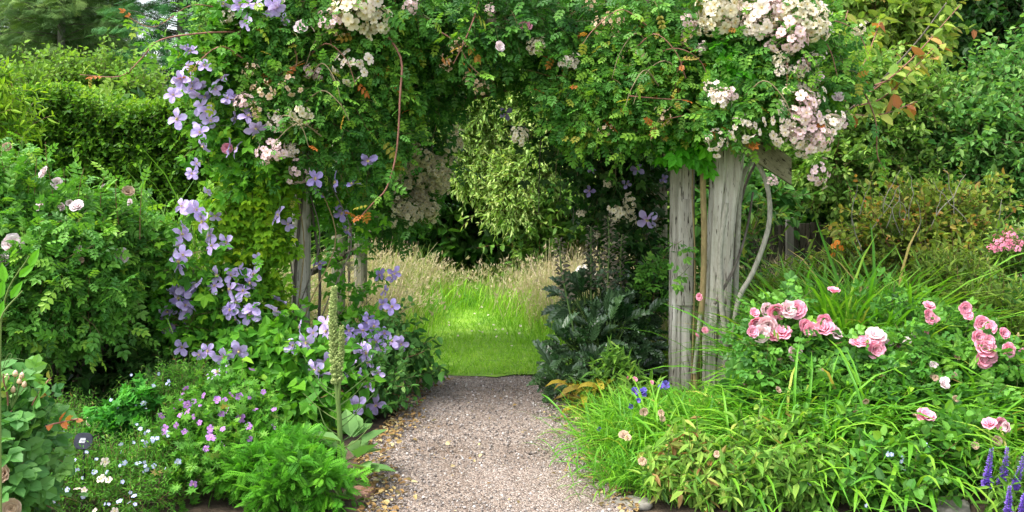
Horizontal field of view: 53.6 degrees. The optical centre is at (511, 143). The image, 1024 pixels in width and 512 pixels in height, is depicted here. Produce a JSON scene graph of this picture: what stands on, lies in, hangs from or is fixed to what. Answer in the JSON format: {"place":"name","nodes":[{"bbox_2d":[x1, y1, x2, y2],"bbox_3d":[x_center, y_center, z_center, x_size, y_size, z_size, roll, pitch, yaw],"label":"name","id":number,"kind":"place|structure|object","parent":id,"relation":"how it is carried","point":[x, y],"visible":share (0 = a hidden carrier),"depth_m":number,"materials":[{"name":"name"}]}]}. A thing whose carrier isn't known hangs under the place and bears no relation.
{"place":"outdoors","nodes":[
{"label":"outdoors","id":0,"kind":"place"},
{"bbox_2d":[1,354,92,511],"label":"rose bush","id":1,"kind":"object","parent":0,"point":[31,460],"visible":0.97,"depth_m":3.49,"materials":[{"name":"green plant"}]},
{"bbox_2d":[4,0,195,85],"label":"sky","id":2,"kind":"structure","parent":0,"point":[141,1],"materials":[{"name":"white"}]},
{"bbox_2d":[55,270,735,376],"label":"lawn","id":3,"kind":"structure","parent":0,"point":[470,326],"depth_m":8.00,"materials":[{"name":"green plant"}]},
{"bbox_2d":[69,149,419,349],"bbox_3d":[-2.547,0.819,7.267,3.033,1.565,3.539,0,0,-41],"label":"grass clump","id":4,"kind":"object","parent":3,"relation":"on","point":[196,255],"visible":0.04,"depth_m":7.13,"materials":[{"name":"green plant"}]},
{"bbox_2d":[399,279,474,321],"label":"grass tussock","id":5,"kind":"object","parent":3,"relation":"on","point":[432,308],"depth_m":9.20,"materials":[{"name":"green plant"}]},
{"bbox_2d":[449,277,504,309],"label":"grass tussock","id":6,"kind":"object","parent":3,"relation":"on","point":[473,299],"depth_m":9.83,"materials":[{"name":"green plant"}]},
{"bbox_2d":[448,306,534,345],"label":"daisies","id":7,"kind":"object","parent":3,"relation":"on","point":[493,324],"visible":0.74,"depth_m":8.43,"materials":[{"name":"white plant"}]},
{"bbox_2d":[467,304,521,325],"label":"grass tussock","id":8,"kind":"object","parent":3,"relation":"on","point":[491,318],"depth_m":8.87,"materials":[{"name":"green plant"}]},
{"bbox_2d":[418,68,631,261],"bbox_3d":[0.118,0.259,11.487,2.524,2.907,2.130,0,0,0],"label":"willow leaved pear","id":9,"kind":"object","parent":3,"relation":"on","point":[493,162],"visible":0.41,"depth_m":10.88,"materials":[{"name":"green plant"}]},
{"bbox_2d":[478,178,669,281],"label":"shrub","id":10,"kind":"object","parent":3,"relation":"on","point":[541,235],"visible":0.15,"depth_m":10.78,"materials":[{"name":"green plant"}]},
{"bbox_2d":[249,62,960,281],"bbox_3d":[1.252,0.466,12.432,9.026,3.015,2.112,0,0,0],"label":"hedge","id":11,"kind":"object","parent":3,"relation":"on","point":[454,241],"visible":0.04,"depth_m":11.72,"materials":[{"name":"green plant"}]},
{"bbox_2d":[695,155,819,312],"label":"shrub","id":12,"kind":"object","parent":3,"relation":"on","point":[784,198],"visible":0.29,"depth_m":8.78,"materials":[{"name":"green plant"}]},
{"bbox_2d":[744,217,871,296],"bbox_3d":[2.729,1.135,9.287,1.299,0.930,0.125,0,0,0],"label":"fence","id":13,"kind":"object","parent":3,"relation":"on","point":[802,229],"visible":0.16,"depth_m":9.29,"materials":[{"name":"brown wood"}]},
{"bbox_2d":[731,183,908,311],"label":"loose shrub","id":14,"kind":"object","parent":3,"relation":"on","point":[770,280],"visible":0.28,"depth_m":7.31,"materials":[{"name":"green plant"}]},
{"bbox_2d":[740,136,903,265],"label":"shrub","id":15,"kind":"object","parent":3,"relation":"on","point":[822,218],"visible":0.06,"depth_m":9.75,"materials":[{"name":"green plant"}]},
{"bbox_2d":[731,2,962,313],"bbox_3d":[2.441,0.289,7.166,1.592,2.621,0.925,0,0,0],"label":"cherry tree","id":16,"kind":"object","parent":3,"relation":"on","point":[920,61],"visible":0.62,"depth_m":7.12,"materials":[{"name":"green plant"}]},
{"bbox_2d":[764,29,980,264],"bbox_3d":[3.259,0.321,9.319,2.026,2.783,2.058,0,0,0],"label":"tree","id":17,"kind":"object","parent":3,"relation":"on","point":[848,154],"visible":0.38,"depth_m":8.92,"materials":[{"name":"green plant"}]},
{"bbox_2d":[795,0,984,130],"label":"tree","id":18,"kind":"object","parent":3,"relation":"on","point":[902,20],"visible":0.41,"depth_m":10.40,"materials":[{"name":"green plant"}]},
{"bbox_2d":[896,13,1023,262],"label":"tree","id":19,"kind":"object","parent":3,"relation":"on","point":[989,139],"visible":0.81,"depth_m":8.82,"materials":[{"name":"green plant"}]},
{"bbox_2d":[360,374,632,511],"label":"gravel path","id":20,"kind":"structure","parent":0,"point":[554,493],"depth_m":5.15,"materials":[{"name":"grey gravel"}]},
{"bbox_2d":[352,376,638,511],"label":"fallen leaves","id":21,"kind":"object","parent":20,"relation":"on","point":[376,480],"visible":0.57,"depth_m":5.07,"materials":[{"name":"brown plant"}]},
{"bbox_2d":[187,236,1022,369],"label":"meadow grass","id":22,"kind":"structure","parent":0,"point":[426,271],"depth_m":9.47,"materials":[{"name":"beige plant"}]},
{"bbox_2d":[457,210,1023,375],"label":"ground","id":23,"kind":"structure","parent":0,"point":[977,241],"depth_m":17.70,"materials":[{"name":"green plant"}]},
{"bbox_2d":[0,57,58,160],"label":"bush","id":24,"kind":"object","parent":23,"relation":"on","point":[9,108],"visible":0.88,"depth_m":11.67,"materials":[{"name":"green plant"}]},
{"bbox_2d":[0,0,97,86],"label":"conifer tree","id":25,"kind":"object","parent":23,"relation":"on","point":[5,25],"visible":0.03,"depth_m":30.45,"materials":[{"name":"green plant"}]},
{"bbox_2d":[0,0,158,161],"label":"conifer tree","id":26,"kind":"object","parent":23,"relation":"on","point":[59,17],"visible":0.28,"depth_m":28.60,"materials":[{"name":"green plant"}]},
{"bbox_2d":[0,27,175,99],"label":"bush","id":27,"kind":"object","parent":23,"relation":"on","point":[68,70],"visible":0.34,"depth_m":15.56,"materials":[{"name":"green plant"}]},
{"bbox_2d":[40,0,165,66],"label":"conifer tree","id":28,"kind":"object","parent":23,"relation":"on","point":[120,21],"visible":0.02,"depth_m":37.90,"materials":[{"name":"green plant"}]},
{"bbox_2d":[67,0,153,88],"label":"conifer tree","id":29,"kind":"object","parent":23,"relation":"on","point":[115,5],"visible":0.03,"depth_m":33.86,"materials":[{"name":"green plant"}]},
{"bbox_2d":[0,75,256,262],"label":"hedge","id":30,"kind":"object","parent":23,"relation":"on","point":[114,130],"visible":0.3,"depth_m":12.79,"materials":[{"name":"green plant"}]},
{"bbox_2d":[84,0,207,162],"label":"conifer tree","id":31,"kind":"object","parent":23,"relation":"on","point":[164,8],"visible":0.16,"depth_m":26.48,"materials":[{"name":"green plant"}]},
{"bbox_2d":[51,379,419,511],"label":"flower bed","id":32,"kind":"object","parent":23,"relation":"on","point":[219,505],"visible":0.04,"depth_m":4.57,"materials":[{"name":"soil"}]},
{"bbox_2d":[0,249,38,511],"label":"sweet pea","id":33,"kind":"object","parent":32,"relation":"on","point":[25,271],"visible":1,"depth_m":3.00,"materials":[{"name":"green plant"}]},
{"bbox_2d":[74,433,92,507],"bbox_3d":[-1.896,1.440,4.470,0.080,0.321,0.052,0,0,0],"label":"plant label","id":34,"kind":"object","parent":32,"relation":"on","point":[80,438],"visible":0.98,"depth_m":4.48,"materials":[{"name":"black plastic"}]},
{"bbox_2d":[1,300,178,413],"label":"shade plant","id":35,"kind":"object","parent":32,"relation":"on","point":[88,378],"visible":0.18,"depth_m":6.07,"materials":[{"name":"green plant"}]},
{"bbox_2d":[0,131,190,400],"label":"shrub rose","id":36,"kind":"object","parent":32,"relation":"on","point":[78,296],"visible":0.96,"depth_m":5.54,"materials":[{"name":"green plant"}]},
{"bbox_2d":[60,450,136,511],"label":"white flower","id":37,"kind":"object","parent":32,"relation":"on","point":[106,462],"visible":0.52,"depth_m":4.40,"materials":[{"name":"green plant"}]},
{"bbox_2d":[69,372,168,456],"bbox_3d":[-1.956,1.409,5.091,0.429,0.472,0.413,0,0,0],"label":"columbine","id":38,"kind":"object","parent":32,"relation":"on","point":[111,417],"visible":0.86,"depth_m":5.04,"materials":[{"name":"green plant"}]},
{"bbox_2d":[34,347,220,511],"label":"trailing lobelia","id":39,"kind":"object","parent":32,"relation":"on","point":[122,456],"visible":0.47,"depth_m":4.50,"materials":[{"name":"green plant"}]},
{"bbox_2d":[99,234,210,408],"bbox_3d":[-2.209,1.124,6.396,0.840,1.126,1.211,0,0,-34],"label":"meadow rue","id":40,"kind":"object","parent":32,"relation":"on","point":[135,363],"visible":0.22,"depth_m":6.20,"materials":[{"name":"green plant"}]},
{"bbox_2d":[128,357,293,511],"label":"hardy geranium","id":41,"kind":"object","parent":32,"relation":"on","point":[226,415],"visible":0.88,"depth_m":4.72,"materials":[{"name":"green plant"}]},
{"bbox_2d":[75,226,346,394],"bbox_3d":[-2.085,1.057,6.640,2.425,1.088,2.226,0,0,-27],"label":"grass clump","id":42,"kind":"object","parent":32,"relation":"on","point":[221,310],"visible":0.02,"depth_m":6.31,"materials":[{"name":"green plant"}]},
{"bbox_2d":[134,0,408,414],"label":"clematis","id":43,"kind":"object","parent":32,"relation":"on","point":[249,216],"visible":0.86,"depth_m":6.07,"materials":[{"name":"purple plant"}]},
{"bbox_2d":[185,302,385,433],"bbox_3d":[-1.264,1.327,5.745,1.056,0.793,0.832,0,0,30],"label":"clematis","id":44,"kind":"object","parent":32,"relation":"on","point":[269,359],"visible":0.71,"depth_m":5.64,"materials":[{"name":"green plant"}]},
{"bbox_2d":[201,401,373,511],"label":"jacobs ladder","id":45,"kind":"object","parent":32,"relation":"on","point":[278,464],"visible":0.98,"depth_m":4.45,"materials":[{"name":"green plant"}]},
{"bbox_2d":[80,0,495,341],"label":"climbing rose","id":46,"kind":"object","parent":32,"relation":"on","point":[357,57],"visible":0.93,"depth_m":6.10,"materials":[{"name":"green plant"}]},
{"bbox_2d":[303,285,395,474],"bbox_3d":[-0.751,1.139,4.787,0.420,0.923,0.446,0,0,-31],"label":"mullein","id":47,"kind":"object","parent":32,"relation":"on","point":[349,423],"visible":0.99,"depth_m":4.84,"materials":[{"name":"green plant"}]},
{"bbox_2d":[341,485,377,500],"bbox_3d":[-0.700,1.599,4.623,0.181,0.043,0.131,0,0,-23],"label":"edging stone","id":48,"kind":"object","parent":32,"relation":"on","point":[363,492],"visible":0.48,"depth_m":4.59,"materials":[{"name":"brown stone"}]},
{"bbox_2d":[326,295,429,422],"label":"shrub","id":49,"kind":"object","parent":32,"relation":"on","point":[391,362],"visible":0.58,"depth_m":6.04,"materials":[{"name":"green plant"}]},
{"bbox_2d":[397,316,448,396],"bbox_3d":[-0.694,1.370,6.441,0.633,0.539,0.591,0,0,-18],"label":"honeysuckle","id":50,"kind":"object","parent":32,"relation":"on","point":[428,377],"visible":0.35,"depth_m":6.43,"materials":[{"name":"green plant"}]},
{"bbox_2d":[266,0,791,396],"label":"rose arch","id":51,"kind":"structure","parent":23,"relation":"on","point":[725,185],"depth_m":6.57,"materials":[{"name":"grey wood"}]},
{"bbox_2d":[313,103,485,304],"bbox_3d":[-0.954,0.381,7.994,1.496,2.440,1.314,0,0,0],"label":"rambler rose","id":52,"kind":"object","parent":51,"relation":"attached to","point":[422,199],"visible":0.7,"depth_m":7.84,"materials":[{"name":"green plant"}]},
{"bbox_2d":[365,0,648,260],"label":"climbing rose","id":53,"kind":"object","parent":51,"relation":"attached to","point":[503,57],"visible":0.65,"depth_m":6.32,"materials":[{"name":"green plant"}]},
{"bbox_2d":[500,72,669,311],"bbox_3d":[0.638,0.533,7.217,1.466,2.136,1.490,0,0,0],"label":"clematis","id":54,"kind":"object","parent":51,"relation":"attached to","point":[634,206],"visible":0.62,"depth_m":7.28,"materials":[{"name":"green leaf"},{"name":"twig bark"},{"name":"purple petal"}]},
{"bbox_2d":[617,238,707,341],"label":"leafy vine","id":55,"kind":"object","parent":51,"relation":"attached to","point":[655,268],"visible":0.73,"depth_m":6.89,"materials":[{"name":"green plant"}]},
{"bbox_2d":[640,38,760,393],"bbox_3d":[1.177,0.482,6.272,0.822,2.237,0.457,0,0,44],"label":"virginia creeper","id":56,"kind":"object","parent":51,"relation":"attached to","point":[699,158],"visible":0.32,"depth_m":6.20,"materials":[{"name":"green plant"}]},
{"bbox_2d":[517,0,895,390],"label":"climbing rose","id":57,"kind":"object","parent":51,"relation":"attached to","point":[792,53],"visible":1,"depth_m":6.08,"materials":[{"name":"green plant"}]},
{"bbox_2d":[578,375,1020,511],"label":"flower bed","id":58,"kind":"object","parent":23,"relation":"on","point":[659,505],"visible":0.01,"depth_m":4.50,"materials":[{"name":"soil"}]},
{"bbox_2d":[545,377,621,414],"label":"plantain lily","id":59,"kind":"object","parent":58,"relation":"on","point":[577,386],"visible":0.56,"depth_m":6.08,"materials":[{"name":"yellow plant"}]},
{"bbox_2d":[526,214,668,405],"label":"bears breeches","id":60,"kind":"object","parent":58,"relation":"on","point":[608,310],"visible":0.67,"depth_m":6.67,"materials":[{"name":"green plant"}]},
{"bbox_2d":[527,398,684,475],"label":"grass clump","id":61,"kind":"object","parent":58,"relation":"on","point":[602,433],"visible":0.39,"depth_m":5.12,"materials":[{"name":"green plant"}]},
{"bbox_2d":[524,376,691,442],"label":"grass clump","id":62,"kind":"object","parent":58,"relation":"on","point":[595,402],"visible":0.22,"depth_m":5.67,"materials":[{"name":"green plant"}]},
{"bbox_2d":[568,333,650,406],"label":"wallflower","id":63,"kind":"object","parent":58,"relation":"on","point":[619,364],"visible":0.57,"depth_m":6.13,"materials":[{"name":"green plant"}]},
{"bbox_2d":[554,425,685,509],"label":"grass clump","id":64,"kind":"object","parent":58,"relation":"on","point":[624,477],"visible":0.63,"depth_m":4.68,"materials":[{"name":"green plant"}]},
{"bbox_2d":[539,369,723,422],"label":"grass clump","id":65,"kind":"object","parent":58,"relation":"on","point":[630,396],"visible":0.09,"depth_m":5.85,"materials":[{"name":"green plant"}]},
{"bbox_2d":[615,495,652,510],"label":"edging stone","id":66,"kind":"object","parent":58,"relation":"on","point":[644,504],"visible":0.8,"depth_m":4.47,"materials":[{"name":"grey stone"}]},
{"bbox_2d":[598,369,673,430],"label":"cornflower","id":67,"kind":"object","parent":58,"relation":"on","point":[665,383],"visible":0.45,"depth_m":5.82,"materials":[{"name":"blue plant"}]},
{"bbox_2d":[533,380,752,478],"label":"grass clump","id":68,"kind":"object","parent":58,"relation":"on","point":[655,408],"visible":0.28,"depth_m":5.21,"materials":[{"name":"green plant"}]},
{"bbox_2d":[562,375,775,470],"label":"grass clump","id":69,"kind":"object","parent":58,"relation":"on","point":[677,411],"visible":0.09,"depth_m":5.33,"materials":[{"name":"green plant"}]},
{"bbox_2d":[594,428,758,509],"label":"grass clump","id":70,"kind":"object","parent":58,"relation":"on","point":[644,454],"visible":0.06,"depth_m":4.51,"materials":[{"name":"green plant"}]},
{"bbox_2d":[618,293,745,465],"bbox_3d":[0.887,1.233,5.336,0.683,0.737,1.672,0,0,12],"label":"pink clover","id":71,"kind":"object","parent":58,"relation":"on","point":[623,434],"visible":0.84,"depth_m":5.12,"materials":[{"name":"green plant"}]},
{"bbox_2d":[628,416,746,511],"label":"sage","id":72,"kind":"object","parent":58,"relation":"on","point":[689,451],"visible":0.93,"depth_m":4.50,"materials":[{"name":"green plant"}]},
{"bbox_2d":[660,379,724,405],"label":"grass clump","id":73,"kind":"object","parent":58,"relation":"on","point":[690,390],"visible":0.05,"depth_m":6.24,"materials":[{"name":"green plant"}]},
{"bbox_2d":[658,380,732,402],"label":"grass clump","id":74,"kind":"object","parent":58,"relation":"on","point":[702,390],"visible":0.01,"depth_m":5.94,"materials":[{"name":"green plant"}]},
{"bbox_2d":[619,377,843,494],"bbox_3d":[1.297,1.406,5.120,1.698,0.426,1.613,0,0,0],"label":"grass clump","id":75,"kind":"object","parent":58,"relation":"on","point":[737,404],"visible":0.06,"depth_m":5.15,"materials":[{"name":"green plant"}]},
{"bbox_2d":[570,411,904,511],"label":"grass clump","id":76,"kind":"object","parent":58,"relation":"on","point":[759,498],"visible":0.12,"depth_m":4.44,"materials":[{"name":"green plant"}]},
{"bbox_2d":[710,402,809,511],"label":"sage","id":77,"kind":"object","parent":58,"relation":"on","point":[755,477],"visible":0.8,"depth_m":4.43,"materials":[{"name":"green plant"}]},
{"bbox_2d":[707,270,868,417],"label":"rose bush","id":78,"kind":"object","parent":58,"relation":"on","point":[784,317],"visible":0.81,"depth_m":5.31,"materials":[{"name":"green plant"}]},
{"bbox_2d":[644,368,957,511],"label":"grass clump","id":79,"kind":"object","parent":58,"relation":"on","point":[779,415],"visible":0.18,"depth_m":4.62,"materials":[{"name":"green plant"}]},
{"bbox_2d":[744,405,870,511],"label":"sage","id":80,"kind":"object","parent":58,"relation":"on","point":[801,487],"visible":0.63,"depth_m":4.42,"materials":[{"name":"green plant"}]},
{"bbox_2d":[600,232,1023,414],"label":"grass clump","id":81,"kind":"object","parent":58,"relation":"on","point":[833,308],"visible":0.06,"depth_m":6.07,"materials":[{"name":"green plant"}]},
{"bbox_2d":[602,335,1021,483],"bbox_3d":[1.535,1.308,5.207,1.629,0.618,1.690,0,0,-31],"label":"grass clump","id":82,"kind":"object","parent":58,"relation":"on","point":[811,389],"visible":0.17,"depth_m":5.05,"materials":[{"name":"green plant"}]},
{"bbox_2d":[830,240,843,284],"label":"day lily","id":83,"kind":"object","parent":58,"relation":"on","point":[833,245],"visible":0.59,"depth_m":7.10,"materials":[{"name":"orange plant"}]},
{"bbox_2d":[660,339,1023,500],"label":"grass clump","id":84,"kind":"object","parent":58,"relation":"on","point":[863,397],"visible":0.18,"depth_m":4.92,"materials":[{"name":"green plant"}]},
{"bbox_2d":[675,218,1023,379],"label":"grass clump","id":85,"kind":"object","parent":58,"relation":"on","point":[861,277],"visible":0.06,"depth_m":6.31,"materials":[{"name":"green plant"}]},
{"bbox_2d":[683,386,1021,511],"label":"grass clump","id":86,"kind":"object","parent":58,"relation":"on","point":[901,480],"visible":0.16,"depth_m":4.41,"materials":[{"name":"green plant"}]},
{"bbox_2d":[735,334,1023,482],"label":"grass clump","id":87,"kind":"object","parent":58,"relation":"on","point":[909,418],"visible":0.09,"depth_m":4.93,"materials":[{"name":"green plant"}]},
{"bbox_2d":[810,286,976,436],"bbox_3d":[1.991,1.178,5.240,1.095,0.934,0.919,0,0,-38],"label":"rose bush","id":88,"kind":"object","parent":58,"relation":"on","point":[870,343],"visible":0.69,"depth_m":5.21,"materials":[{"name":"green plant"}]},
{"bbox_2d":[793,392,1012,511],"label":"periwinkle","id":89,"kind":"object","parent":58,"relation":"on","point":[951,430],"visible":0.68,"depth_m":4.53,"materials":[{"name":"green plant"}]},
{"bbox_2d":[810,161,1023,304],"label":"smoke bush","id":90,"kind":"object","parent":58,"relation":"on","point":[949,214],"visible":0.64,"depth_m":7.18,"materials":[{"name":"green plant"}]},
{"bbox_2d":[823,353,1023,503],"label":"grass clump","id":91,"kind":"object","parent":58,"relation":"on","point":[1014,442],"visible":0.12,"depth_m":4.80,"materials":[{"name":"green plant"}]},
{"bbox_2d":[849,266,999,388],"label":"rose bush","id":92,"kind":"object","parent":58,"relation":"on","point":[901,303],"visible":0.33,"depth_m":5.77,"materials":[{"name":"green plant"}]},
{"bbox_2d":[882,230,1023,346],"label":"border perennials","id":93,"kind":"object","parent":58,"relation":"on","point":[955,268],"visible":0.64,"depth_m":6.29,"materials":[{"name":"green plant"}]},
{"bbox_2d":[936,498,970,511],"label":"edging stone","id":94,"kind":"object","parent":58,"relation":"on","point":[945,507],"visible":0.72,"depth_m":4.41,"materials":[{"name":"grey stone"}]},
{"bbox_2d":[909,301,1023,465],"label":"rose bush","id":95,"kind":"object","parent":58,"relation":"on","point":[986,351],"visible":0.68,"depth_m":5.21,"materials":[{"name":"green plant"}]},
{"bbox_2d":[912,420,1023,497],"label":"grass clump","id":96,"kind":"object","parent":58,"relation":"on","point":[1001,453],"visible":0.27,"depth_m":4.57,"materials":[{"name":"green plant"}]},
{"bbox_2d":[928,283,1023,350],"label":"grass clump","id":97,"kind":"object","parent":58,"relation":"on","point":[1008,327],"visible":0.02,"depth_m":5.89,"materials":[{"name":"green plant"}]},
{"bbox_2d":[968,435,1023,511],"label":"speedwell","id":98,"kind":"object","parent":58,"relation":"on","point":[1011,484],"visible":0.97,"depth_m":4.37,"materials":[{"name":"purple plant"}]},
{"bbox_2d":[973,215,1023,299],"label":"spirea","id":99,"kind":"object","parent":58,"relation":"on","point":[1002,247],"visible":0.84,"depth_m":6.70,"materials":[{"name":"pink plant"}]},
{"bbox_2d":[985,274,1023,347],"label":"shrub","id":100,"kind":"object","parent":58,"relation":"on","point":[1014,291],"visible":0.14,"depth_m":6.21,"materials":[{"name":"green plant"}]},
{"bbox_2d":[1010,417,1023,428],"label":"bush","id":101,"kind":"object","parent":58,"relation":"on","point":[1013,425],"visible":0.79,"depth_m":4.72,"materials":[{"name":"green plant"}]},
{"bbox_2d":[930,0,1023,232],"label":"tree","id":102,"kind":"object","parent":23,"relation":"on","point":[977,12],"visible":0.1,"depth_m":14.16,"materials":[{"name":"green plant"}]}
]}

